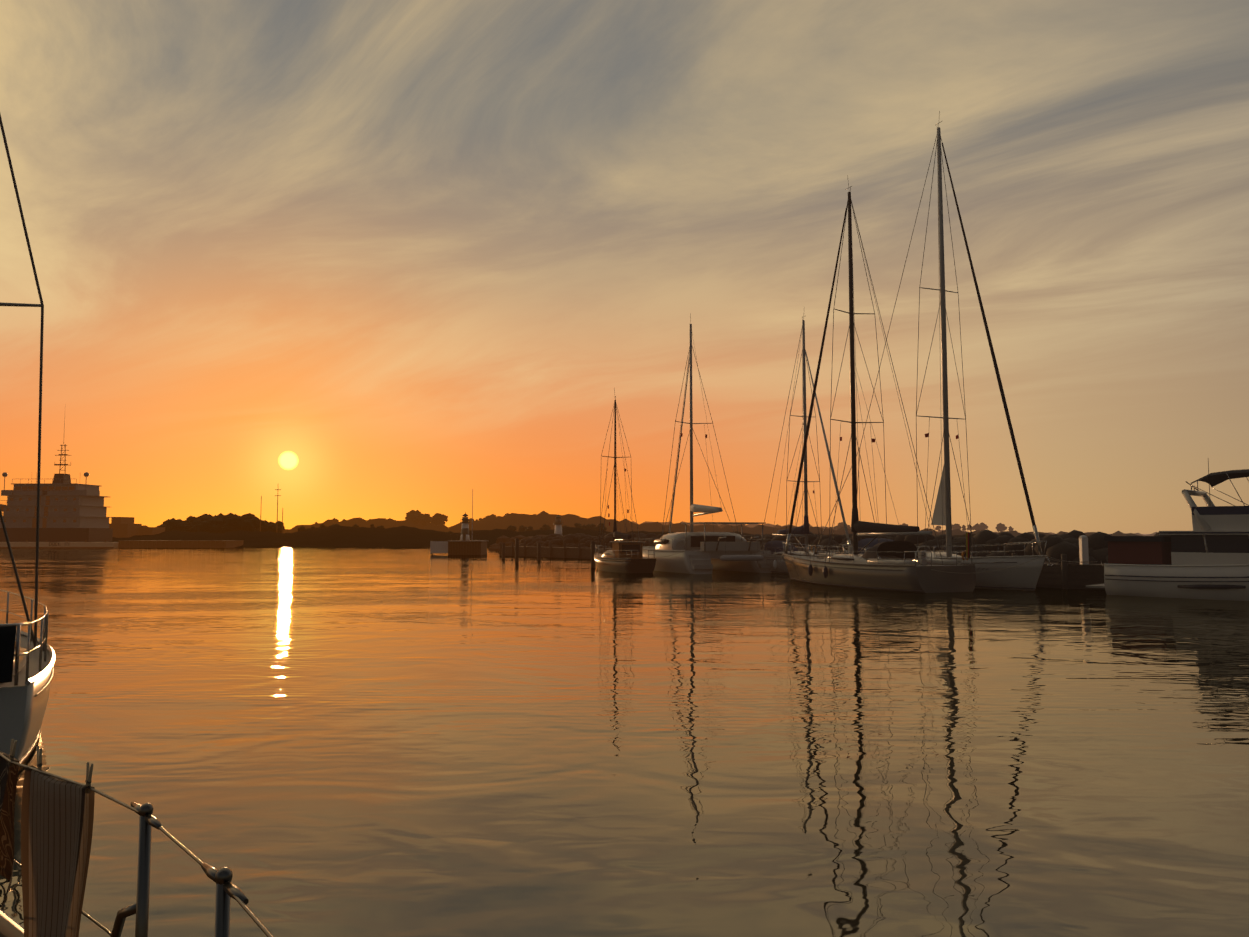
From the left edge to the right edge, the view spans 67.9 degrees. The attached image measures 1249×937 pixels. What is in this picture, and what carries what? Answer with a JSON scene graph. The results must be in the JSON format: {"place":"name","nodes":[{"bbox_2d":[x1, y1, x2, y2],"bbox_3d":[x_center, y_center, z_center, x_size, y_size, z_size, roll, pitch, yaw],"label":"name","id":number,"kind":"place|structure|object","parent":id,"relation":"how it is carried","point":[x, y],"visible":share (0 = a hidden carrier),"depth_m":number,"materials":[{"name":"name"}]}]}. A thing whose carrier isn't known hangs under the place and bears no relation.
{"place":"outdoors","nodes":[
{"label":"outdoors","id":0,"kind":"place"},
{"bbox_2d":[0,753,273,936],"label":"boat railing","id":1,"kind":"object","parent":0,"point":[227,890],"visible":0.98,"depth_m":2.30,"materials":[{"name":"silver metal"}]},
{"bbox_2d":[0,751,18,905],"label":"dark towel","id":2,"kind":"object","parent":1,"relation":"on","point":[8,779],"visible":0.96,"depth_m":2.99,"materials":[{"name":"black fabric"}]},
{"bbox_2d":[9,739,93,793],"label":"clothespins","id":3,"kind":"object","parent":1,"relation":"on","point":[89,771],"visible":0.96,"depth_m":2.76,"materials":[{"name":"beige"}]},
{"bbox_2d":[21,765,94,936],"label":"striped towel","id":4,"kind":"object","parent":1,"relation":"hanging from","point":[57,817],"visible":0.94,"depth_m":2.66,"materials":[{"name":"fabric"}]},
{"bbox_2d":[111,525,975,547],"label":"shore","id":5,"kind":"structure","parent":0,"point":[338,536],"depth_m":203.81,"materials":[{"name":"brown soil"}]},
{"bbox_2d":[142,513,606,533],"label":"treeline","id":6,"kind":"object","parent":5,"relation":"on","point":[222,523],"visible":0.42,"depth_m":254.71,"materials":[{"name":"brown"}]},
{"bbox_2d":[0,548,1248,936],"bbox_3d":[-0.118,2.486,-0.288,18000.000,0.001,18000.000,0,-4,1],"label":"water","id":7,"kind":"structure","parent":0,"point":[360,742],"depth_m":10.88,"materials":[{"name":"blue liquid"}]},
{"bbox_2d":[0,114,54,766],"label":"sloop","id":8,"kind":"object","parent":7,"relation":"in","point":[24,695],"visible":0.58,"depth_m":10.69,"materials":[{"name":"grey plastic"}]},
{"bbox_2d":[0,625,15,682],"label":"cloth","id":9,"kind":"object","parent":8,"relation":"attached to","point":[7,639],"visible":1,"depth_m":9.32,"materials":[{"name":"black fabric"}]},
{"bbox_2d":[0,421,113,541],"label":"cargo ship","id":10,"kind":"object","parent":7,"relation":"on","point":[72,512],"visible":0.96,"depth_m":188.67,"materials":[{"name":"black"}]},
{"bbox_2d":[0,489,282,547],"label":"pier","id":11,"kind":"structure","parent":7,"relation":"on","point":[124,527],"depth_m":177.38,"materials":[{"name":"paint"}]},
{"bbox_2d":[430,490,488,554],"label":"pier head","id":12,"kind":"object","parent":7,"relation":"in","point":[464,547],"visible":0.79,"depth_m":115.75},
{"bbox_2d":[460,512,469,539],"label":"harbour light","id":13,"kind":"object","parent":12,"relation":"on","point":[465,526],"visible":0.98,"depth_m":118.03,"materials":[{"name":"white metal"}]},
{"bbox_2d":[488,534,562,550],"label":"mole rocks","id":14,"kind":"object","parent":7,"relation":"in","point":[507,541],"visible":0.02,"depth_m":149.18,"materials":[{"name":"grey stone"}]},
{"bbox_2d":[502,538,594,567],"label":"mooring piles","id":15,"kind":"object","parent":7,"relation":"on","point":[539,552],"visible":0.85,"depth_m":84.03,"materials":[{"name":"brown wood"}]},
{"bbox_2d":[594,388,656,572],"bbox_3d":[-0.456,0.874,65.151,2.976,13.440,9.526,2,-4,-21],"label":"sailboat","id":16,"kind":"object","parent":7,"relation":"in","point":[624,554],"visible":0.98,"depth_m":62.71,"materials":[{"name":"grey plastic"}]},
{"bbox_2d":[639,315,771,573],"bbox_3d":[5.361,-1.922,66.001,6.860,19.140,13.353,2,-4,-22],"label":"catamaran","id":17,"kind":"object","parent":7,"relation":"on","point":[706,552],"visible":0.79,"depth_m":63.05,"materials":[{"name":"grey plastic"}]},
{"bbox_2d":[500,535,1104,589],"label":"wooden pier","id":18,"kind":"structure","parent":7,"relation":"in","point":[1063,575],"depth_m":43.51,"materials":[{"name":"brown wood"}]},
{"bbox_2d":[656,548,1103,572],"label":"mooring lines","id":19,"kind":"object","parent":18,"relation":"on","point":[983,563],"visible":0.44,"depth_m":41.15,"materials":[{"name":"beige fabric"}]},
{"bbox_2d":[760,316,851,573],"bbox_3d":[11.559,-1.698,61.425,3.666,18.041,11.489,2,-4,-24],"label":"sailboat","id":20,"kind":"object","parent":7,"relation":"on","point":[776,564],"visible":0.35,"depth_m":60.95,"materials":[{"name":"grey plastic"}]},
{"bbox_2d":[519,529,1170,563],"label":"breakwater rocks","id":21,"kind":"object","parent":7,"relation":"in","point":[1057,546],"visible":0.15,"depth_m":55.48,"materials":[{"name":"grey stone"}]},
{"bbox_2d":[553,514,562,534],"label":"harbour light","id":22,"kind":"object","parent":21,"relation":"on","point":[558,526],"visible":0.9,"depth_m":149.37,"materials":[{"name":"white metal"}]},
{"bbox_2d":[779,175,975,592],"bbox_3d":[11.546,-4.426,47.133,4.430,21.441,13.259,2,-4,-24],"label":"sloop","id":23,"kind":"object","parent":7,"relation":"on","point":[884,566],"visible":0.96,"depth_m":44.76,"materials":[{"name":"grey plastic"}]},
{"bbox_2d":[808,111,1052,590],"bbox_3d":[15.540,-5.972,48.638,4.796,24.741,15.989,2,-4,-24],"label":"white sloop","id":24,"kind":"object","parent":7,"relation":"in","point":[1024,577],"visible":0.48,"depth_m":46.26,"materials":[{"name":"grey plastic"}]},
{"bbox_2d":[1086,462,1248,600],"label":"motor yacht","id":25,"kind":"object","parent":7,"relation":"on","point":[1207,557],"visible":0.94,"depth_m":36.58,"materials":[{"name":"grey plastic"}]},
{"bbox_2d":[0,0,1248,533],"label":"sky","id":26,"kind":"structure","parent":0,"point":[364,259],"materials":[{"name":"orange"}]},
{"bbox_2d":[143,511,1135,536],"bbox_3d":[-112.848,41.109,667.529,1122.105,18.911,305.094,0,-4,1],"label":"hills","id":27,"kind":"structure","parent":0,"point":[535,522],"depth_m":588.49,"materials":[{"name":"green plant"}]},
{"bbox_2d":[315,510,1013,531],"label":"treeline","id":28,"kind":"object","parent":27,"relation":"on","point":[418,517],"visible":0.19,"depth_m":659.42,"materials":[{"name":"brown"}]},
{"bbox_2d":[632,521,1157,535],"bbox_3d":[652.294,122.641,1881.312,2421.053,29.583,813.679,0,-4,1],"label":"trees","id":29,"kind":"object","parent":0,"point":[823,527],"depth_m":1722.37,"materials":[{"name":"green plant"}]}
]}

